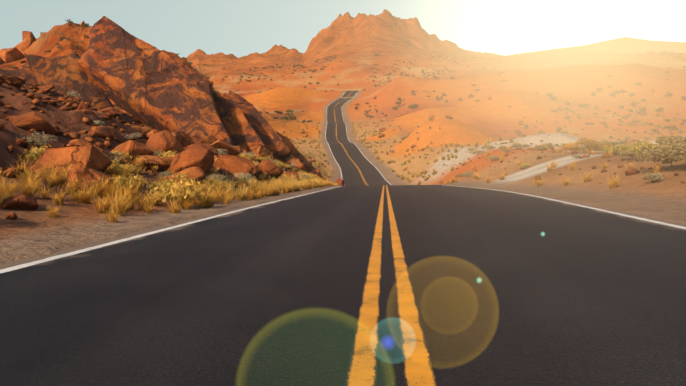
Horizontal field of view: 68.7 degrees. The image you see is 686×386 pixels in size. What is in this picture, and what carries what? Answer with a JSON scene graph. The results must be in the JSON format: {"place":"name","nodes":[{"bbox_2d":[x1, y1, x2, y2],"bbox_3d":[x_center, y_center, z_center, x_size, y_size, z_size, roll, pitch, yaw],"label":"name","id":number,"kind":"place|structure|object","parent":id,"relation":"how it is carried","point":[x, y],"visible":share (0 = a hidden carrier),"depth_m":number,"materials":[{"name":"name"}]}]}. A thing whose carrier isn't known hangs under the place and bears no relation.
{"place":"outdoors","nodes":[
{"label":"outdoors","id":0,"kind":"place"},
{"bbox_2d":[0,91,685,385],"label":"road","id":1,"kind":"structure","parent":0,"point":[510,288],"depth_m":3.11,"materials":[{"name":"black asphalt"}]},
{"bbox_2d":[0,95,342,273],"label":"white line","id":2,"kind":"object","parent":1,"relation":"on","point":[28,264],"visible":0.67,"depth_m":5.90,"materials":[{"name":"paint"}]},
{"bbox_2d":[334,95,383,385],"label":"yellow line","id":3,"kind":"object","parent":1,"relation":"on","point":[362,369],"visible":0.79,"depth_m":2.50,"materials":[{"name":"paint"}]},
{"bbox_2d":[334,93,437,385],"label":"yellow line","id":4,"kind":"object","parent":1,"relation":"on","point":[418,369],"visible":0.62,"depth_m":2.49,"materials":[{"name":"paint"}]},
{"bbox_2d":[341,93,685,229],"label":"white line","id":5,"kind":"object","parent":1,"relation":"on","point":[663,223],"visible":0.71,"depth_m":9.69,"materials":[{"name":"paint"}]},
{"bbox_2d":[0,9,685,263],"bbox_3d":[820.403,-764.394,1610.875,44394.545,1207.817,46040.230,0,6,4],"label":"ground","id":6,"kind":"structure","parent":0,"point":[357,43],"depth_m":157.80,"materials":[{"name":"orange sand"}]},
{"bbox_2d":[0,66,36,85],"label":"slab","id":7,"kind":"structure","parent":6,"relation":"on","point":[27,73],"depth_m":47.25,"materials":[{"name":"stone"}]},
{"bbox_2d":[24,53,121,121],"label":"slab","id":8,"kind":"structure","parent":6,"relation":"on","point":[61,73],"depth_m":44.18,"materials":[{"name":"stone"}]},
{"bbox_2d":[77,16,233,146],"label":"slab","id":9,"kind":"structure","parent":6,"relation":"on","point":[147,84],"depth_m":38.06,"materials":[{"name":"stone"}]},
{"bbox_2d":[0,21,334,182],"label":"boulders","id":10,"kind":"object","parent":6,"relation":"on","point":[89,155],"visible":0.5,"depth_m":18.45,"materials":[{"name":"stone"}]},
{"bbox_2d":[213,91,264,150],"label":"slab","id":11,"kind":"structure","parent":6,"relation":"on","point":[238,127],"depth_m":40.64,"materials":[{"name":"stone"}]},
{"bbox_2d":[229,90,290,160],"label":"slab","id":12,"kind":"structure","parent":6,"relation":"on","point":[273,141],"depth_m":43.75,"materials":[{"name":"stone"}]},
{"bbox_2d":[276,131,311,171],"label":"slab","id":13,"kind":"structure","parent":6,"relation":"on","point":[295,154],"depth_m":47.36,"materials":[{"name":"stone"}]},
{"bbox_2d":[299,152,325,179],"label":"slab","id":14,"kind":"structure","parent":6,"relation":"on","point":[310,165],"depth_m":52.59,"materials":[{"name":"stone"}]},
{"bbox_2d":[0,74,684,219],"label":"rubble","id":15,"kind":"object","parent":6,"relation":"on","point":[66,100],"visible":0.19,"depth_m":21.58,"materials":[{"name":"stone"}]},
{"bbox_2d":[0,19,685,222],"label":"shrubs","id":16,"kind":"object","parent":6,"relation":"on","point":[217,186],"visible":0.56,"depth_m":17.71,"materials":[{"name":"yellow plant"}]},
{"bbox_2d":[0,23,685,209],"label":"boulders","id":17,"kind":"object","parent":6,"relation":"on","point":[21,202],"visible":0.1,"depth_m":19.23,"materials":[{"name":"stone"}]},
{"bbox_2d":[0,0,685,57],"label":"sky","id":18,"kind":"structure","parent":0,"point":[239,28],"materials":[{"name":"white"}]}
]}

